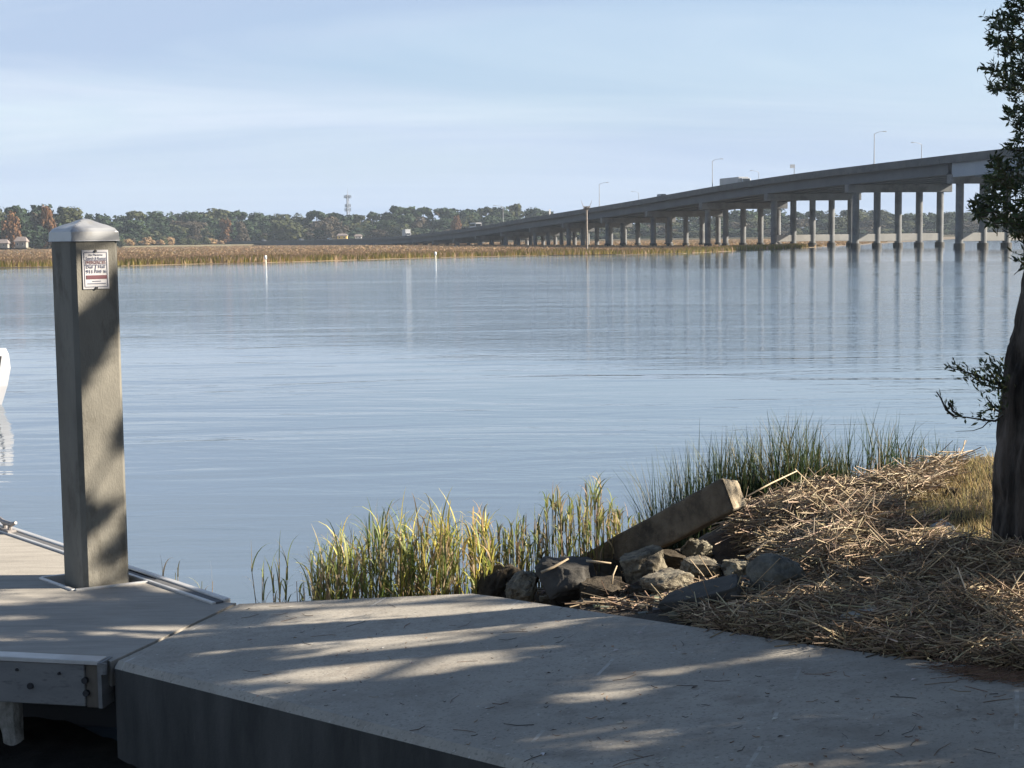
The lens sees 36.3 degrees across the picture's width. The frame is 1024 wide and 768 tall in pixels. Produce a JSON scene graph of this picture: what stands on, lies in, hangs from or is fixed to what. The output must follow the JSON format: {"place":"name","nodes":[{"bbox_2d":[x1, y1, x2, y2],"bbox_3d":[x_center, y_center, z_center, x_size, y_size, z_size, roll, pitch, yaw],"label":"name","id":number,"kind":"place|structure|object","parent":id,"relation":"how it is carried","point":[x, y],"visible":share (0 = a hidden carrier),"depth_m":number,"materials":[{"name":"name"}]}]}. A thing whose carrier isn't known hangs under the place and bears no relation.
{"place":"outdoors","nodes":[
{"label":"outdoors","id":0,"kind":"place"},
{"bbox_2d":[0,717,136,767],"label":"mud ground","id":1,"kind":"structure","parent":0,"point":[46,743],"depth_m":8.70,"materials":[{"name":"soil"}]},
{"bbox_2d":[0,237,954,267],"bbox_3d":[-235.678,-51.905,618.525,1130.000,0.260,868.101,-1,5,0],"label":"marsh ground","id":2,"kind":"structure","parent":0,"point":[944,238],"depth_m":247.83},
{"bbox_2d":[0,210,21,248],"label":"broadleaf tree","id":3,"kind":"object","parent":2,"relation":"on","point":[11,227],"visible":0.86,"depth_m":780.02,"materials":[{"name":"orange plant"}]},
{"bbox_2d":[30,211,57,247],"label":"broadleaf tree","id":4,"kind":"object","parent":2,"relation":"on","point":[36,219],"visible":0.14,"depth_m":823.19,"materials":[{"name":"green plant"}]},
{"bbox_2d":[41,205,55,248],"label":"broadleaf tree","id":5,"kind":"object","parent":2,"relation":"on","point":[47,219],"visible":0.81,"depth_m":785.99,"materials":[{"name":"orange plant"}]},
{"bbox_2d":[54,213,73,223],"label":"broadleaf tree","id":6,"kind":"object","parent":2,"relation":"on","point":[63,219],"visible":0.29,"depth_m":838.91,"materials":[{"name":"green plant"}]},
{"bbox_2d":[58,206,82,220],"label":"broadleaf tree","id":7,"kind":"object","parent":2,"relation":"on","point":[74,213],"visible":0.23,"depth_m":857.30,"materials":[{"name":"green plant"}]},
{"bbox_2d":[204,146,1023,248],"bbox_3d":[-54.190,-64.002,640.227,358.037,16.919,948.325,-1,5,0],"label":"highway bridge","id":8,"kind":"structure","parent":2,"relation":"on","point":[940,175],"depth_m":343.90,"materials":[{"name":"concrete"}]},
{"bbox_2d":[720,177,750,184],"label":"semi trailer truck","id":9,"kind":"object","parent":8,"relation":"on","point":[723,181],"visible":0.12,"depth_m":360.18,"materials":[{"name":"paint"}]},
{"bbox_2d":[0,235,954,249],"bbox_3d":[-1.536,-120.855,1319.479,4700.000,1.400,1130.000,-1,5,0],"label":"shore","id":10,"kind":"structure","parent":0,"point":[486,242],"depth_m":966.75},
{"bbox_2d":[0,205,26,247],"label":"pine tree","id":11,"kind":"object","parent":10,"relation":"on","point":[16,209],"visible":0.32,"depth_m":852.26,"materials":[{"name":"green plant"}]},
{"bbox_2d":[14,237,29,247],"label":"house","id":12,"kind":"structure","parent":10,"relation":"on","point":[21,242],"depth_m":762.90,"materials":[{"name":"white paint"}]},
{"bbox_2d":[19,224,45,247],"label":"broadleaf tree","id":13,"kind":"object","parent":10,"relation":"on","point":[26,232],"visible":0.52,"depth_m":795.49,"materials":[{"name":"green plant"}]},
{"bbox_2d":[25,204,53,217],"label":"broadleaf tree","id":14,"kind":"object","parent":10,"relation":"on","point":[36,209],"visible":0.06,"depth_m":860.18,"materials":[{"name":"green plant"}]},
{"bbox_2d":[31,229,50,247],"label":"shoreline bush","id":15,"kind":"object","parent":10,"relation":"on","point":[38,241],"visible":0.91,"depth_m":782.80,"materials":[{"name":"green plant"}]},
{"bbox_2d":[83,213,122,227],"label":"broadleaf tree","id":16,"kind":"object","parent":10,"relation":"on","point":[99,218],"visible":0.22,"depth_m":974.19,"materials":[{"name":"green plant"}]},
{"bbox_2d":[104,221,125,232],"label":"broadleaf tree","id":17,"kind":"object","parent":10,"relation":"on","point":[117,228],"visible":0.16,"depth_m":974.17,"materials":[{"name":"green plant"}]},
{"bbox_2d":[123,210,145,227],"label":"pine tree","id":18,"kind":"object","parent":10,"relation":"on","point":[138,215],"visible":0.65,"depth_m":1013.90,"materials":[{"name":"green plant"}]},
{"bbox_2d":[124,219,149,239],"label":"broadleaf tree","id":19,"kind":"object","parent":10,"relation":"on","point":[138,225],"visible":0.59,"depth_m":970.87,"materials":[{"name":"green plant"}]},
{"bbox_2d":[141,230,166,238],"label":"shoreline bush","id":20,"kind":"object","parent":10,"relation":"on","point":[154,233],"visible":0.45,"depth_m":981.49,"materials":[{"name":"grey"}]},
{"bbox_2d":[144,220,169,235],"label":"broadleaf tree","id":21,"kind":"object","parent":10,"relation":"on","point":[160,226],"visible":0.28,"depth_m":1002.21,"materials":[{"name":"green plant"}]},
{"bbox_2d":[143,211,170,229],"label":"broadleaf tree","id":22,"kind":"object","parent":10,"relation":"on","point":[156,215],"visible":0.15,"depth_m":1037.78,"materials":[{"name":"green plant"}]},
{"bbox_2d":[161,230,181,244],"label":"shoreline bush","id":23,"kind":"object","parent":10,"relation":"on","point":[175,235],"visible":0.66,"depth_m":993.98,"materials":[{"name":"green plant"}]},
{"bbox_2d":[167,224,187,233],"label":"broadleaf tree","id":24,"kind":"object","parent":10,"relation":"on","point":[173,227],"visible":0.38,"depth_m":1017.31,"materials":[{"name":"green plant"}]},
{"bbox_2d":[171,220,208,244],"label":"broadleaf tree","id":25,"kind":"object","parent":10,"relation":"on","point":[183,223],"visible":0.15,"depth_m":1041.86,"materials":[{"name":"green plant"}]},
{"bbox_2d":[179,210,202,222],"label":"broadleaf tree","id":26,"kind":"object","parent":10,"relation":"on","point":[193,215],"visible":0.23,"depth_m":1068.20,"materials":[{"name":"green plant"}]},
{"bbox_2d":[185,222,202,244],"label":"broadleaf tree","id":27,"kind":"object","parent":10,"relation":"on","point":[194,231],"visible":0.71,"depth_m":1000.91,"materials":[{"name":"brown plant"}]},
{"bbox_2d":[206,208,236,219],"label":"broadleaf tree","id":28,"kind":"object","parent":10,"relation":"on","point":[219,213],"visible":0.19,"depth_m":1093.20,"materials":[{"name":"green plant"}]},
{"bbox_2d":[218,218,233,243],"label":"broadleaf tree","id":29,"kind":"object","parent":10,"relation":"on","point":[226,230],"visible":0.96,"depth_m":1020.93,"materials":[{"name":"orange plant"}]},
{"bbox_2d":[225,209,247,222],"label":"pine tree","id":30,"kind":"object","parent":10,"relation":"on","point":[238,214],"visible":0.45,"depth_m":1102.62,"materials":[{"name":"green plant"}]},
{"bbox_2d":[234,221,250,240],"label":"broadleaf tree","id":31,"kind":"object","parent":10,"relation":"on","point":[242,231],"visible":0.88,"depth_m":1022.67,"materials":[{"name":"brown plant"}]},
{"bbox_2d":[234,227,261,240],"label":"shoreline bush","id":32,"kind":"object","parent":10,"relation":"on","point":[254,234],"visible":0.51,"depth_m":1036.08,"materials":[{"name":"green plant"}]},
{"bbox_2d":[247,212,268,225],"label":"broadleaf tree","id":33,"kind":"object","parent":10,"relation":"on","point":[256,218],"visible":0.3,"depth_m":1092.83,"materials":[{"name":"green plant"}]},
{"bbox_2d":[254,221,271,232],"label":"broadleaf tree","id":34,"kind":"object","parent":10,"relation":"on","point":[263,228],"visible":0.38,"depth_m":1066.59,"materials":[{"name":"green plant"}]},
{"bbox_2d":[270,213,294,221],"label":"broadleaf tree","id":35,"kind":"object","parent":10,"relation":"on","point":[278,217],"visible":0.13,"depth_m":1101.58,"materials":[{"name":"green plant"}]},
{"bbox_2d":[267,220,304,240],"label":"broadleaf tree","id":36,"kind":"object","parent":10,"relation":"on","point":[281,230],"visible":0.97,"depth_m":1028.44,"materials":[{"name":"green plant"}]},
{"bbox_2d":[303,220,323,232],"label":"broadleaf tree","id":37,"kind":"object","parent":10,"relation":"on","point":[313,225],"visible":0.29,"depth_m":1085.26,"materials":[{"name":"green plant"}]},
{"bbox_2d":[305,210,327,224],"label":"pine tree","id":38,"kind":"object","parent":10,"relation":"on","point":[312,215],"visible":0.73,"depth_m":1098.65,"materials":[{"name":"green plant"}]},
{"bbox_2d":[315,216,350,239],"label":"broadleaf tree","id":39,"kind":"object","parent":10,"relation":"on","point":[331,228],"visible":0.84,"depth_m":1031.58,"materials":[{"name":"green plant"}]},
{"bbox_2d":[336,214,360,225],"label":"broadleaf tree","id":40,"kind":"object","parent":10,"relation":"on","point":[347,220],"visible":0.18,"depth_m":1106.22,"materials":[{"name":"green plant"}]},
{"bbox_2d":[341,222,368,231],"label":"broadleaf tree","id":41,"kind":"object","parent":10,"relation":"on","point":[352,226],"visible":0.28,"depth_m":1089.21,"materials":[{"name":"green plant"}]},
{"bbox_2d":[365,211,380,224],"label":"pine tree","id":42,"kind":"object","parent":10,"relation":"on","point":[373,216],"visible":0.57,"depth_m":1126.22,"materials":[{"name":"green plant"}]},
{"bbox_2d":[366,219,398,236],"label":"broadleaf tree","id":43,"kind":"object","parent":10,"relation":"on","point":[386,225],"visible":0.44,"depth_m":1073.43,"materials":[{"name":"green plant"}]},
{"bbox_2d":[379,205,403,222],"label":"pine tree","id":44,"kind":"object","parent":10,"relation":"on","point":[395,211],"visible":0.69,"depth_m":1119.73,"materials":[{"name":"green plant"}]},
{"bbox_2d":[388,223,410,236],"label":"shoreline bush","id":45,"kind":"object","parent":10,"relation":"on","point":[395,229],"visible":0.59,"depth_m":1065.94,"materials":[{"name":"green plant"}]},
{"bbox_2d":[391,214,415,226],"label":"broadleaf tree","id":46,"kind":"object","parent":10,"relation":"on","point":[403,219],"visible":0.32,"depth_m":1095.04,"materials":[{"name":"green plant"}]},
{"bbox_2d":[407,216,433,232],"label":"broadleaf tree","id":47,"kind":"object","parent":10,"relation":"on","point":[418,223],"visible":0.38,"depth_m":1099.15,"materials":[{"name":"green plant"}]},
{"bbox_2d":[413,206,433,219],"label":"pine tree","id":48,"kind":"object","parent":10,"relation":"on","point":[423,211],"visible":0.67,"depth_m":1123.23,"materials":[{"name":"green plant"}]},
{"bbox_2d":[423,217,452,230],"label":"broadleaf tree","id":49,"kind":"object","parent":10,"relation":"on","point":[440,223],"visible":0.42,"depth_m":1097.34,"materials":[{"name":"green plant"}]},
{"bbox_2d":[433,207,453,218],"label":"pine tree","id":50,"kind":"object","parent":10,"relation":"on","point":[440,211],"visible":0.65,"depth_m":1120.48,"materials":[{"name":"green plant"}]},
{"bbox_2d":[436,208,461,219],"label":"broadleaf tree","id":51,"kind":"object","parent":10,"relation":"on","point":[450,212],"visible":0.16,"depth_m":1119.10,"materials":[{"name":"green plant"}]},
{"bbox_2d":[450,215,461,229],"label":"broadleaf tree","id":52,"kind":"object","parent":10,"relation":"on","point":[456,224],"visible":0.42,"depth_m":1052.37,"materials":[{"name":"orange plant"}]},
{"bbox_2d":[457,209,480,222],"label":"broadleaf tree","id":53,"kind":"object","parent":10,"relation":"on","point":[474,213],"visible":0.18,"depth_m":1116.42,"materials":[{"name":"green plant"}]},
{"bbox_2d":[460,215,481,228],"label":"broadleaf tree","id":54,"kind":"object","parent":10,"relation":"on","point":[466,222],"visible":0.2,"depth_m":1099.52,"materials":[{"name":"green plant"}]},
{"bbox_2d":[476,206,492,218],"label":"pine tree","id":55,"kind":"object","parent":10,"relation":"on","point":[484,211],"visible":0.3,"depth_m":1138.54,"materials":[{"name":"green plant"}]},
{"bbox_2d":[479,215,502,225],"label":"broadleaf tree","id":56,"kind":"object","parent":10,"relation":"on","point":[487,220],"visible":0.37,"depth_m":1092.50,"materials":[{"name":"green plant"}]},
{"bbox_2d":[488,206,510,217],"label":"broadleaf tree","id":57,"kind":"object","parent":10,"relation":"on","point":[502,212],"visible":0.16,"depth_m":1121.58,"materials":[{"name":"green plant"}]},
{"bbox_2d":[508,203,525,216],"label":"pine tree","id":58,"kind":"object","parent":10,"relation":"on","point":[515,210],"visible":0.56,"depth_m":1139.86,"materials":[{"name":"green plant"}]},
{"bbox_2d":[524,207,542,217],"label":"broadleaf tree","id":59,"kind":"object","parent":10,"relation":"on","point":[534,212],"visible":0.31,"depth_m":1139.61,"materials":[{"name":"green plant"}]},
{"bbox_2d":[630,223,657,237],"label":"broadleaf tree","id":60,"kind":"object","parent":10,"relation":"on","point":[644,229],"visible":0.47,"depth_m":1116.66,"materials":[{"name":"green plant"}]},
{"bbox_2d":[672,221,698,234],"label":"broadleaf tree","id":61,"kind":"object","parent":10,"relation":"on","point":[693,227],"visible":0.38,"depth_m":1132.15,"materials":[{"name":"green plant"}]},
{"bbox_2d":[728,229,757,237],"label":"broadleaf tree","id":62,"kind":"object","parent":10,"relation":"on","point":[749,233],"visible":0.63,"depth_m":1114.66,"materials":[{"name":"green plant"}]},
{"bbox_2d":[730,209,770,236],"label":"broadleaf tree","id":63,"kind":"object","parent":10,"relation":"on","point":[750,214],"visible":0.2,"depth_m":1167.55,"materials":[{"name":"green plant"}]},
{"bbox_2d":[746,218,767,227],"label":"broadleaf tree","id":64,"kind":"object","parent":10,"relation":"on","point":[752,221],"visible":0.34,"depth_m":1148.27,"materials":[{"name":"green plant"}]},
{"bbox_2d":[782,218,816,231],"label":"broadleaf tree","id":65,"kind":"object","parent":10,"relation":"on","point":[802,223],"visible":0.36,"depth_m":1147.08,"materials":[{"name":"green plant"}]},
{"bbox_2d":[824,216,846,233],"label":"broadleaf tree","id":66,"kind":"object","parent":10,"relation":"on","point":[840,221],"visible":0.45,"depth_m":1160.01,"materials":[{"name":"green plant"}]},
{"bbox_2d":[860,209,893,228],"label":"broadleaf tree","id":67,"kind":"object","parent":10,"relation":"on","point":[884,214],"visible":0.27,"depth_m":1190.51,"materials":[{"name":"green plant"}]},
{"bbox_2d":[892,220,924,230],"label":"broadleaf tree","id":68,"kind":"object","parent":10,"relation":"on","point":[907,225],"visible":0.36,"depth_m":1178.22,"materials":[{"name":"green plant"}]},
{"bbox_2d":[923,220,952,234],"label":"broadleaf tree","id":69,"kind":"object","parent":10,"relation":"on","point":[946,227],"visible":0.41,"depth_m":1178.87,"materials":[{"name":"green plant"}]},
{"bbox_2d":[953,220,978,234],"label":"broadleaf tree","id":70,"kind":"object","parent":10,"relation":"on","point":[969,225],"visible":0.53,"depth_m":1175.59,"materials":[{"name":"green plant"}]},
{"bbox_2d":[0,239,1023,740],"bbox_3d":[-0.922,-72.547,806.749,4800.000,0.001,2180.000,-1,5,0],"label":"river water","id":71,"kind":"structure","parent":0,"point":[264,403],"depth_m":30.70,"materials":[{"name":"blue liquid"}]},
{"bbox_2d":[0,348,10,404],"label":"motor boat","id":72,"kind":"object","parent":71,"relation":"on","point":[5,367],"visible":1,"depth_m":27.56,"materials":[{"name":"plastic"}]},
{"bbox_2d":[0,517,235,745],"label":"floating dock","id":73,"kind":"object","parent":71,"relation":"on","point":[64,649],"visible":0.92,"depth_m":9.29,"materials":[{"name":"concrete"}]},
{"bbox_2d":[48,219,128,588],"bbox_3d":[-2.811,0.641,10.479,0.351,3.484,0.351,-5,7,-41],"label":"concrete post","id":74,"kind":"object","parent":73,"relation":"on","point":[89,394],"visible":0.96,"depth_m":10.31,"materials":[{"name":"concrete"}]},
{"bbox_2d":[81,250,108,288],"bbox_3d":[-2.721,-0.749,10.212,0.185,0.256,0.014,-5,7,-41],"label":"emergency sign","id":75,"kind":"object","parent":74,"relation":"attached to","point":[95,269],"visible":1,"depth_m":10.21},
{"bbox_2d":[246,542,272,602],"bbox_3d":[-1.732,1.555,10.668,0.244,1.004,0.269,-1,5,0],"label":"reed tuft","id":76,"kind":"object","parent":71,"relation":"in","point":[263,583],"visible":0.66,"depth_m":10.65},
{"bbox_2d":[265,531,297,601],"bbox_3d":[-1.553,1.524,10.710,0.324,1.054,0.246,1,6,18],"label":"reed tuft","id":77,"kind":"object","parent":71,"relation":"in","point":[279,587],"visible":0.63,"depth_m":10.70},
{"bbox_2d":[286,486,502,600],"bbox_3d":[-0.759,1.395,10.582,1.550,1.454,1.158,-1,5,0],"label":"reed bed","id":78,"kind":"object","parent":71,"relation":"in","point":[407,574],"visible":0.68,"depth_m":10.38,"materials":[{"name":"plant"}]},
{"bbox_2d":[0,0,1023,224],"label":"sky","id":79,"kind":"structure","parent":0,"point":[111,108],"materials":[{"name":"blue"}]},
{"bbox_2d":[115,594,1023,767],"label":"pavement","id":80,"kind":"structure","parent":0,"point":[196,696],"depth_m":7.13,"materials":[{"name":"concrete"}]},
{"bbox_2d":[243,604,1023,767],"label":"leaf litter","id":81,"kind":"object","parent":80,"relation":"on","point":[985,673],"visible":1,"depth_m":6.58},
{"bbox_2d":[533,457,1015,667],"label":"bank ground","id":82,"kind":"structure","parent":0,"point":[722,550],"depth_m":10.47,"materials":[{"name":"soil"}]},
{"bbox_2d":[477,564,520,597],"bbox_3d":[-0.094,1.319,10.240,0.228,0.338,0.350,17,3,-21],"label":"dark rock","id":83,"kind":"object","parent":82,"relation":"on","point":[496,580],"visible":0.53,"depth_m":10.11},
{"bbox_2d":[505,570,538,601],"bbox_3d":[0.056,1.335,9.998,0.223,0.316,0.320,17,13,18],"label":"brown rock","id":84,"kind":"object","parent":82,"relation":"on","point":[521,585],"visible":0.79,"depth_m":9.89,"materials":[{"name":"stone"}]},
{"bbox_2d":[485,471,642,587],"bbox_3d":[0.356,1.314,10.970,1.289,1.514,0.842,-1,5,0],"label":"reed bed","id":85,"kind":"object","parent":82,"relation":"on","point":[583,544],"visible":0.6,"depth_m":10.86,"materials":[{"name":"plant"}]},
{"bbox_2d":[534,556,595,606],"bbox_3d":[0.353,1.284,9.930,0.426,0.312,0.420,1,6,-8],"label":"flat rock","id":86,"kind":"object","parent":82,"relation":"on","point":[561,582],"visible":0.77,"depth_m":9.80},
{"bbox_2d":[578,575,624,600],"bbox_3d":[0.538,1.290,9.791,0.328,0.122,0.340,7,11,13],"label":"broken rock","id":87,"kind":"object","parent":82,"relation":"on","point":[593,585],"visible":0.76,"depth_m":9.69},
{"bbox_2d":[593,557,625,581],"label":"dark rock","id":88,"kind":"object","parent":82,"relation":"on","point":[607,569],"visible":0.38,"depth_m":10.66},
{"bbox_2d":[542,572,680,613],"bbox_3d":[0.628,1.372,9.777,0.852,0.520,2.186,-3,6,-23],"label":"reed straw","id":89,"kind":"object","parent":82,"relation":"on","point":[605,601],"visible":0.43,"depth_m":9.35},
{"bbox_2d":[626,584,651,595],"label":"rubble stone","id":90,"kind":"object","parent":82,"relation":"on","point":[634,588],"visible":0.59,"depth_m":9.65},
{"bbox_2d":[619,545,666,583],"bbox_3d":[0.867,1.188,10.158,0.292,0.214,0.340,-18,0,13],"label":"rock","id":91,"kind":"object","parent":82,"relation":"on","point":[639,563],"visible":0.78,"depth_m":10.04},
{"bbox_2d":[537,569,753,618],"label":"rubble gravel","id":92,"kind":"structure","parent":82,"relation":"on","point":[641,606],"depth_m":9.37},
{"bbox_2d":[579,479,746,559],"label":"concrete beam","id":93,"kind":"structure","parent":82,"relation":"on","point":[702,508],"depth_m":10.19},
{"bbox_2d":[639,567,693,593],"bbox_3d":[0.943,1.215,9.562,0.290,0.119,0.300,-11,4,-17],"label":"broken rock","id":94,"kind":"object","parent":82,"relation":"on","point":[672,577],"visible":0.88,"depth_m":9.47,"materials":[{"name":"stone"}]},
{"bbox_2d":[663,549,685,568],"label":"broken rock","id":95,"kind":"object","parent":82,"relation":"on","point":[673,558],"visible":0.47,"depth_m":10.35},
{"bbox_2d":[680,538,713,556],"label":"pale rock","id":96,"kind":"object","parent":82,"relation":"on","point":[692,547],"visible":0.6,"depth_m":10.45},
{"bbox_2d":[658,574,741,612],"bbox_3d":[1.054,1.204,8.730,0.481,0.140,0.550,-16,2,7],"label":"grey rock","id":97,"kind":"object","parent":82,"relation":"on","point":[724,583],"visible":0.64,"depth_m":8.60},
{"bbox_2d":[680,555,722,578],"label":"pale rock","id":98,"kind":"object","parent":82,"relation":"on","point":[688,565],"visible":0.85,"depth_m":9.79,"materials":[{"name":"stone"}]},
{"bbox_2d":[720,559,750,576],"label":"rubble stone","id":99,"kind":"object","parent":82,"relation":"on","point":[730,566],"visible":0.57,"depth_m":9.69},
{"bbox_2d":[613,409,865,548],"bbox_3d":[1.751,1.050,12.212,2.152,1.844,1.367,-1,5,0],"label":"cordgrass","id":100,"kind":"object","parent":82,"relation":"on","point":[751,480],"visible":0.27,"depth_m":12.05,"materials":[{"name":"plant"}]},
{"bbox_2d":[746,553,806,593],"bbox_3d":[1.475,1.075,8.727,0.290,0.257,0.420,4,0,-20],"label":"boulder","id":101,"kind":"object","parent":82,"relation":"on","point":[781,569],"visible":0.63,"depth_m":8.61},
{"bbox_2d":[644,497,1023,670],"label":"reed straw","id":102,"kind":"object","parent":82,"relation":"on","point":[921,593],"visible":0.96,"depth_m":7.83,"materials":[{"name":"plant"}]},
{"bbox_2d":[708,440,983,577],"bbox_3d":[2.807,1.048,14.881,3.153,1.990,11.780,1,6,16],"label":"reed straw","id":103,"kind":"object","parent":82,"relation":"on","point":[798,512],"visible":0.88,"depth_m":10.55,"materials":[{"name":"plant"}]},
{"bbox_2d":[818,406,958,481],"bbox_3d":[2.948,0.606,12.197,1.126,0.930,0.965,1,6,17],"label":"cordgrass","id":104,"kind":"object","parent":82,"relation":"on","point":[871,458],"visible":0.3,"depth_m":12.10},
{"bbox_2d":[896,447,1023,550],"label":"dry grass","id":105,"kind":"structure","parent":82,"relation":"on","point":[987,503],"depth_m":9.74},
{"bbox_2d":[935,0,1023,546],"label":"evergreen tree","id":106,"kind":"object","parent":82,"relation":"on","point":[1008,493],"visible":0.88,"depth_m":8.35,"materials":[{"name":"green plant"}]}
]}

